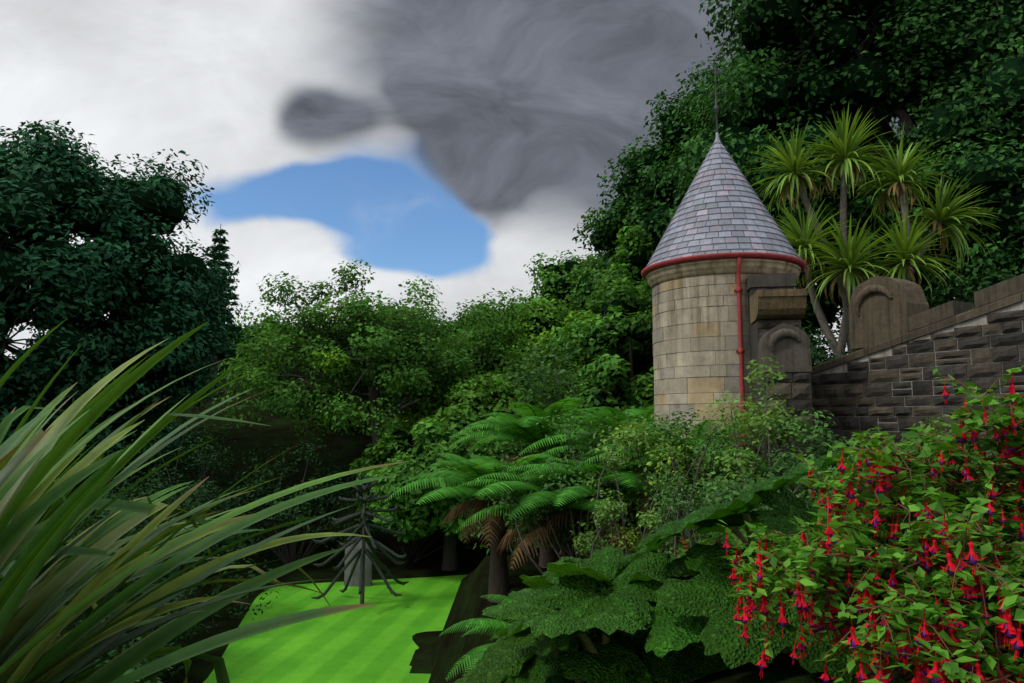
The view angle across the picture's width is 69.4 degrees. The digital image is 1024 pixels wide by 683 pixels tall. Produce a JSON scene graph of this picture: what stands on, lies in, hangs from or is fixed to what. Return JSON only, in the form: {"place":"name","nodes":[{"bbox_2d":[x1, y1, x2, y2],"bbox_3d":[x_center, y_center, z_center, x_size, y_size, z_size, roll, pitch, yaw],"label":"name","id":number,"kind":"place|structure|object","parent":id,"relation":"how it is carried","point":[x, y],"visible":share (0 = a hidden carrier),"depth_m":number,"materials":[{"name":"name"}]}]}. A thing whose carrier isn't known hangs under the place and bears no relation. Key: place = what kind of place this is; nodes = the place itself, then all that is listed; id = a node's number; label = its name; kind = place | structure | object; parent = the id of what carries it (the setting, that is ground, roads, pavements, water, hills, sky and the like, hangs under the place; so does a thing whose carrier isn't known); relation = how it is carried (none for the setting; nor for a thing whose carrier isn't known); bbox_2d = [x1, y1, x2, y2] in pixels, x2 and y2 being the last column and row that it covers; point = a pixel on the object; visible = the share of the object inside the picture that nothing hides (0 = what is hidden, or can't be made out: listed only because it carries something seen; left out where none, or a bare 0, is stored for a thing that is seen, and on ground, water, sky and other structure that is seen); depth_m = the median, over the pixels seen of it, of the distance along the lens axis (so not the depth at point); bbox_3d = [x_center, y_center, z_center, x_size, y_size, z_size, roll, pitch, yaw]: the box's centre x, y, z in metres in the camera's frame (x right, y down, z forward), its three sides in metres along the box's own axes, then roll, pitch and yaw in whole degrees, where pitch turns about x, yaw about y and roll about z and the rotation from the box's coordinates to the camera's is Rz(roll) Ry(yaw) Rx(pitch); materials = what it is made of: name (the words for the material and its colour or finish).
{"place":"outdoors","nodes":[
{"label":"outdoors","id":0,"kind":"place"},
{"bbox_2d":[203,575,466,682],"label":"lawn","id":1,"kind":"structure","parent":0,"point":[373,644],"depth_m":24.15,"materials":[{"name":"green plant"}]},
{"bbox_2d":[344,537,371,586],"bbox_3d":[-6.550,9.384,31.582,1.150,2.050,0.418,0,-6,0],"label":"standing stone","id":2,"kind":"object","parent":1,"relation":"on","point":[354,580],"visible":0.45,"depth_m":31.40,"materials":[{"name":"grey stone"}]},
{"bbox_2d":[312,476,408,603],"bbox_3d":[-5.758,7.715,28.489,3.720,5.074,3.736,0,-6,0],"label":"monkey puzzle tree","id":3,"kind":"object","parent":1,"relation":"on","point":[376,544],"visible":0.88,"depth_m":28.28,"materials":[{"name":"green plant"}]},
{"bbox_2d":[0,0,954,359],"label":"sky","id":4,"kind":"structure","parent":0,"point":[455,144],"materials":[{"name":"white"}]},
{"bbox_2d":[29,364,989,682],"bbox_3d":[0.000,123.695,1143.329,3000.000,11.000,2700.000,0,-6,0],"label":"ground","id":5,"kind":"structure","parent":0,"point":[437,654],"depth_m":36.78,"materials":[{"name":"green plant"}]},
{"bbox_2d":[70,649,144,682],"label":"bank shrub","id":6,"kind":"object","parent":5,"relation":"on","point":[106,661],"visible":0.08,"depth_m":15.82,"materials":[{"name":"green plant"}]},
{"bbox_2d":[0,120,244,492],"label":"tree","id":7,"kind":"object","parent":5,"relation":"on","point":[136,278],"visible":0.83,"depth_m":42.10,"materials":[{"name":"green plant"}]},
{"bbox_2d":[27,493,224,657],"bbox_3d":[-11.323,6.713,19.693,6.744,5.295,5.273,2,-6,-16],"label":"shrub","id":8,"kind":"object","parent":5,"relation":"on","point":[125,535],"visible":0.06,"depth_m":20.66,"materials":[{"name":"green plant"}]},
{"bbox_2d":[116,659,171,682],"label":"bank shrub","id":9,"kind":"object","parent":5,"relation":"on","point":[131,670],"visible":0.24,"depth_m":6.21,"materials":[{"name":"green plant"}]},
{"bbox_2d":[94,596,201,682],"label":"bank shrub","id":10,"kind":"object","parent":5,"relation":"on","point":[131,643],"visible":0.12,"depth_m":18.50,"materials":[{"name":"green plant"}]},
{"bbox_2d":[0,341,323,682],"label":"flax","id":11,"kind":"object","parent":5,"relation":"on","point":[116,521],"visible":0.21,"depth_m":5.35,"materials":[{"name":"green plant"}]},
{"bbox_2d":[81,467,265,581],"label":"shrub","id":12,"kind":"object","parent":5,"relation":"on","point":[203,500],"visible":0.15,"depth_m":30.72,"materials":[{"name":"green plant"}]},
{"bbox_2d":[78,409,270,567],"bbox_3d":[-16.647,7.073,35.640,8.601,7.967,8.085,0,-6,0],"label":"shrub","id":13,"kind":"object","parent":5,"relation":"on","point":[201,464],"visible":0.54,"depth_m":35.79,"materials":[{"name":"green plant"}]},
{"bbox_2d":[82,481,281,628],"bbox_3d":[-11.807,7.395,25.023,7.934,5.069,6.197,-3,-7,27],"label":"shrub","id":14,"kind":"object","parent":5,"relation":"on","point":[214,547],"visible":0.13,"depth_m":25.60,"materials":[{"name":"green plant"}]},
{"bbox_2d":[0,319,406,682],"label":"flax","id":15,"kind":"object","parent":5,"relation":"on","point":[29,473],"visible":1,"depth_m":3.61,"materials":[{"name":"green plant"}]},
{"bbox_2d":[204,224,246,378],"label":"conifer tree","id":16,"kind":"object","parent":5,"relation":"on","point":[220,232],"visible":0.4,"depth_m":72.81,"materials":[{"name":"green plant"}]},
{"bbox_2d":[197,337,265,378],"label":"tree","id":17,"kind":"object","parent":5,"relation":"on","point":[221,357],"visible":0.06,"depth_m":75.85,"materials":[{"name":"green plant"}]},
{"bbox_2d":[223,321,290,378],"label":"tree","id":18,"kind":"object","parent":5,"relation":"on","point":[248,334],"visible":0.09,"depth_m":80.33,"materials":[{"name":"green plant"}]},
{"bbox_2d":[237,313,300,378],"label":"tree","id":19,"kind":"object","parent":5,"relation":"on","point":[273,322],"visible":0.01,"depth_m":87.72,"materials":[{"name":"green plant"}]},
{"bbox_2d":[251,393,330,417],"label":"hill tree","id":20,"kind":"object","parent":5,"relation":"on","point":[277,406],"visible":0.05,"depth_m":60.59,"materials":[{"name":"green plant"}]},
{"bbox_2d":[218,438,367,564],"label":"shrub","id":21,"kind":"object","parent":5,"relation":"on","point":[305,511],"visible":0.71,"depth_m":35.62,"materials":[{"name":"green plant"}]},
{"bbox_2d":[283,320,399,378],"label":"tree","id":22,"kind":"object","parent":5,"relation":"on","point":[338,354],"depth_m":79.25,"materials":[{"name":"green plant"}]},
{"bbox_2d":[305,395,402,420],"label":"hill tree","id":23,"kind":"object","parent":5,"relation":"on","point":[325,401],"visible":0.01,"depth_m":56.15,"materials":[{"name":"green plant"}]},
{"bbox_2d":[338,371,394,417],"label":"hill tree","id":24,"kind":"object","parent":5,"relation":"on","point":[381,396],"visible":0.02,"depth_m":51.84,"materials":[{"name":"green plant"}]},
{"bbox_2d":[211,259,544,519],"bbox_3d":[-6.588,3.030,42.604,17.685,15.057,16.674,0,-6,0],"label":"tree","id":25,"kind":"object","parent":5,"relation":"on","point":[387,349],"visible":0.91,"depth_m":38.54,"materials":[{"name":"green plant"}]},
{"bbox_2d":[313,475,486,562],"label":"shrub","id":26,"kind":"object","parent":5,"relation":"on","point":[413,550],"visible":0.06,"depth_m":36.25,"materials":[{"name":"green plant"}]},
{"bbox_2d":[369,303,430,346],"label":"tree","id":27,"kind":"object","parent":5,"relation":"on","point":[395,310],"depth_m":86.05,"materials":[{"name":"green plant"}]},
{"bbox_2d":[349,417,524,570],"bbox_3d":[-3.444,7.520,35.177,9.375,7.814,8.571,0,-6,0],"label":"hill tree","id":28,"kind":"object","parent":5,"relation":"on","point":[409,514],"visible":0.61,"depth_m":32.86,"materials":[{"name":"green plant"}]},
{"bbox_2d":[374,323,532,435],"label":"hill tree","id":29,"kind":"object","parent":5,"relation":"on","point":[487,363],"visible":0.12,"depth_m":46.01,"materials":[{"name":"green plant"}]},
{"bbox_2d":[433,301,498,340],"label":"tree","id":30,"kind":"object","parent":5,"relation":"on","point":[458,326],"depth_m":77.20,"materials":[{"name":"green plant"}]},
{"bbox_2d":[426,520,533,555],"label":"shrub","id":31,"kind":"object","parent":5,"relation":"on","point":[486,543],"visible":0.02,"depth_m":37.18,"materials":[{"name":"green plant"}]},
{"bbox_2d":[411,374,557,538],"bbox_3d":[-1.295,6.281,38.852,9.553,9.121,10.568,-4,-7,31],"label":"hill tree","id":32,"kind":"object","parent":5,"relation":"on","point":[471,404],"visible":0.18,"depth_m":37.23,"materials":[{"name":"green plant"}]},
{"bbox_2d":[387,446,587,602],"bbox_3d":[-0.297,4.279,17.454,5.231,3.629,4.883,4,-7,-30],"label":"tree fern","id":33,"kind":"object","parent":5,"relation":"on","point":[499,583],"visible":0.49,"depth_m":17.28,"materials":[{"name":"green plant"}]},
{"bbox_2d":[494,296,525,317],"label":"tree","id":34,"kind":"object","parent":5,"relation":"on","point":[511,304],"depth_m":84.80,"materials":[{"name":"green plant"}]},
{"bbox_2d":[439,594,588,679],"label":"tree fern","id":35,"kind":"object","parent":5,"relation":"on","point":[498,625],"visible":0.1,"depth_m":11.70,"materials":[{"name":"green plant"}]},
{"bbox_2d":[459,293,586,368],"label":"hill tree","id":36,"kind":"object","parent":5,"relation":"on","point":[542,320],"visible":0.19,"depth_m":49.78,"materials":[{"name":"green plant"}]},
{"bbox_2d":[447,397,626,567],"bbox_3d":[0.977,3.988,20.224,5.464,4.803,5.288,0,-6,0],"label":"tree fern","id":37,"kind":"object","parent":5,"relation":"on","point":[529,426],"visible":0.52,"depth_m":19.74,"materials":[{"name":"green plant"}]},
{"bbox_2d":[464,337,614,555],"bbox_3d":[1.240,4.462,23.864,6.072,8.948,5.868,5,-8,-38],"label":"tree","id":38,"kind":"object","parent":5,"relation":"on","point":[544,371],"depth_m":23.79,"materials":[{"name":"green plant"}]},
{"bbox_2d":[490,628,598,682],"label":"gunnera","id":39,"kind":"object","parent":5,"relation":"on","point":[535,668],"visible":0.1,"depth_m":7.41,"materials":[{"name":"green plant"}]},
{"bbox_2d":[503,249,610,322],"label":"hill tree","id":40,"kind":"object","parent":5,"relation":"on","point":[553,280],"visible":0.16,"depth_m":54.87,"materials":[{"name":"green plant"}]},
{"bbox_2d":[478,358,639,455],"bbox_3d":[2.969,5.242,41.674,12.071,10.514,11.254,0,-6,0],"label":"hill tree","id":41,"kind":"object","parent":5,"relation":"on","point":[621,387],"depth_m":38.91,"materials":[{"name":"green plant"}]},
{"bbox_2d":[456,462,662,569],"bbox_3d":[1.335,4.268,15.603,5.314,3.306,5.198,0,-6,0],"label":"tree fern","id":42,"kind":"object","parent":5,"relation":"on","point":[510,535],"visible":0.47,"depth_m":15.06,"materials":[{"name":"green plant"}]},
{"bbox_2d":[487,401,655,574],"bbox_3d":[1.368,3.453,15.314,3.749,4.446,3.392,0,-6,0],"label":"shrub","id":43,"kind":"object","parent":5,"relation":"on","point":[527,517],"depth_m":15.22,"materials":[{"name":"green plant"}]},
{"bbox_2d":[454,546,706,682],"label":"gunnera","id":44,"kind":"object","parent":5,"relation":"on","point":[554,606],"visible":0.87,"depth_m":5.83,"materials":[{"name":"green plant"}]},
{"bbox_2d":[513,274,654,464],"bbox_3d":[5.787,3.800,37.955,11.672,15.173,10.604,0,-6,0],"label":"hill tree","id":45,"kind":"object","parent":5,"relation":"on","point":[607,367],"visible":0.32,"depth_m":36.31,"materials":[{"name":"green plant"}]},
{"bbox_2d":[519,404,654,553],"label":"tree fern","id":46,"kind":"object","parent":5,"relation":"on","point":[597,415],"visible":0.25,"depth_m":18.18,"materials":[{"name":"green plant"}]},
{"bbox_2d":[507,456,704,551],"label":"tree fern","id":47,"kind":"object","parent":5,"relation":"on","point":[544,467],"visible":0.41,"depth_m":14.46,"materials":[{"name":"green plant"}]},
{"bbox_2d":[553,225,660,381],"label":"hill tree","id":48,"kind":"object","parent":5,"relation":"on","point":[630,258],"visible":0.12,"depth_m":43.67,"materials":[{"name":"green plant"}]},
{"bbox_2d":[561,156,671,351],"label":"hill tree","id":49,"kind":"object","parent":5,"relation":"on","point":[608,246],"visible":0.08,"depth_m":50.81,"materials":[{"name":"green plant"}]},
{"bbox_2d":[573,452,676,568],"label":"shrub","id":50,"kind":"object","parent":5,"relation":"on","point":[609,510],"depth_m":12.02,"materials":[{"name":"green plant"}]},
{"bbox_2d":[569,411,702,566],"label":"shrub","id":51,"kind":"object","parent":5,"relation":"on","point":[632,439],"depth_m":13.59,"materials":[{"name":"green plant"}]},
{"bbox_2d":[585,518,728,674],"bbox_3d":[1.788,2.478,6.884,2.842,1.814,2.443,3,-7,-26],"label":"gunnera","id":52,"kind":"object","parent":5,"relation":"on","point":[698,661],"visible":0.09,"depth_m":6.08,"materials":[{"name":"green plant"}]},
{"bbox_2d":[575,420,767,533],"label":"tree fern","id":53,"kind":"object","parent":5,"relation":"on","point":[681,442],"visible":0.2,"depth_m":14.22,"materials":[{"name":"green plant"}]},
{"bbox_2d":[582,56,805,286],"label":"hill tree","id":54,"kind":"object","parent":5,"relation":"on","point":[655,216],"visible":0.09,"depth_m":46.66,"materials":[{"name":"green plant"}]},
{"bbox_2d":[635,407,764,558],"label":"shrub","id":55,"kind":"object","parent":5,"relation":"on","point":[709,456],"depth_m":12.71,"materials":[{"name":"green plant"}]},
{"bbox_2d":[638,408,765,559],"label":"shrub","id":56,"kind":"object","parent":5,"relation":"on","point":[687,509],"depth_m":10.67,"materials":[{"name":"green plant"}]},
{"bbox_2d":[664,490,770,558],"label":"shrub","id":57,"kind":"object","parent":5,"relation":"on","point":[683,542],"visible":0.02,"depth_m":10.70,"materials":[{"name":"green plant"}]},
{"bbox_2d":[671,528,789,560],"bbox_3d":[2.980,2.657,7.836,2.972,1.594,3.454,0,-6,0],"label":"gunnera","id":58,"kind":"object","parent":5,"relation":"on","point":[731,542],"visible":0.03,"depth_m":8.30,"materials":[{"name":"green plant"}]},
{"bbox_2d":[680,356,821,539],"bbox_3d":[3.978,2.679,12.036,2.780,4.812,2.785,-4,-7,33],"label":"shrub","id":59,"kind":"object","parent":5,"relation":"on","point":[760,424],"depth_m":11.90,"materials":[{"name":"green plant"}]},
{"bbox_2d":[616,452,903,682],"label":"gunnera","id":60,"kind":"object","parent":5,"relation":"on","point":[699,606],"visible":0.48,"depth_m":5.30,"materials":[{"name":"green plant"}]},
{"bbox_2d":[694,451,837,544],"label":"shrub","id":61,"kind":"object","parent":5,"relation":"on","point":[728,493],"depth_m":9.02,"materials":[{"name":"green plant"}]},
{"bbox_2d":[658,39,904,349],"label":"hill tree","id":62,"kind":"object","parent":5,"relation":"on","point":[718,58],"visible":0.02,"depth_m":52.55,"materials":[{"name":"green plant"}]},
{"bbox_2d":[748,407,871,509],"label":"shrub","id":63,"kind":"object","parent":5,"relation":"on","point":[824,448],"depth_m":10.86,"materials":[{"name":"green plant"}]},
{"bbox_2d":[795,288,831,365],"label":"shrub","id":64,"kind":"object","parent":5,"relation":"on","point":[811,331],"visible":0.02,"depth_m":21.64,"materials":[{"name":"green plant"}]},
{"bbox_2d":[805,327,846,365],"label":"shrub","id":65,"kind":"object","parent":5,"relation":"on","point":[817,352],"visible":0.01,"depth_m":20.54,"materials":[{"name":"green plant"}]},
{"bbox_2d":[645,0,1023,344],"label":"tree","id":66,"kind":"object","parent":5,"relation":"on","point":[818,60],"visible":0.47,"depth_m":26.62,"materials":[{"name":"green plant"}]},
{"bbox_2d":[808,452,914,514],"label":"shrub","id":67,"kind":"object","parent":5,"relation":"on","point":[842,494],"depth_m":10.07,"materials":[{"name":"green plant"}]},
{"bbox_2d":[715,365,1023,682],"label":"fuchsia","id":68,"kind":"object","parent":5,"relation":"on","point":[922,561],"visible":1,"depth_m":3.55,"materials":[{"name":"green plant"}]},
{"bbox_2d":[744,105,1008,358],"bbox_3d":[9.852,-1.564,20.012,6.364,9.895,4.618,0,-6,0],"label":"cabbage palm","id":69,"kind":"object","parent":5,"relation":"on","point":[844,276],"visible":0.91,"depth_m":19.95,"materials":[{"name":"green plant"}]},
{"bbox_2d":[746,273,1023,500],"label":"garden wall","id":70,"kind":"structure","parent":5,"relation":"on","point":[905,341],"depth_m":13.03,"materials":[{"name":"stone"}]},
{"bbox_2d":[810,281,962,366],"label":"shrub","id":71,"kind":"object","parent":5,"relation":"on","point":[844,346],"visible":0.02,"depth_m":20.32,"materials":[{"name":"green plant"}]},
{"bbox_2d":[817,93,1023,305],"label":"tree","id":72,"kind":"object","parent":5,"relation":"on","point":[999,177],"visible":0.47,"depth_m":22.75,"materials":[{"name":"green plant"}]},
{"bbox_2d":[848,415,1015,517],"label":"shrub","id":73,"kind":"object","parent":5,"relation":"on","point":[941,427],"depth_m":8.78,"materials":[{"name":"green plant"}]},
{"bbox_2d":[910,443,1018,486],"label":"shrub","id":74,"kind":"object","parent":5,"relation":"on","point":[993,452],"depth_m":8.12,"materials":[{"name":"green plant"}]},
{"bbox_2d":[921,269,1023,308],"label":"shrub","id":75,"kind":"object","parent":5,"relation":"on","point":[1000,278],"visible":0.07,"depth_m":19.36,"materials":[{"name":"green plant"}]},
{"bbox_2d":[646,258,800,552],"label":"tower","id":76,"kind":"structure","parent":0,"point":[695,337],"depth_m":14.84,"materials":[{"name":"beige stone"}]},
{"bbox_2d":[641,252,805,481],"bbox_3d":[4.600,2.052,15.872,3.474,7.292,3.474,0,-6,0],"label":"gutter and downpipe","id":77,"kind":"object","parent":76,"relation":"attached to","point":[740,351],"visible":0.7,"depth_m":14.60,"materials":[{"name":"red metal"}]},
{"bbox_2d":[646,132,800,266],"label":"tower roof","id":78,"kind":"structure","parent":76,"relation":"on","point":[722,208],"depth_m":15.41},
{"bbox_2d":[706,69,723,131],"bbox_3d":[4.604,-5.479,16.678,0.362,1.740,0.362,-3,-7,28],"label":"weather vane","id":79,"kind":"object","parent":78,"relation":"on","point":[716,108],"visible":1,"depth_m":16.65,"materials":[{"name":"black metal"}]}
]}

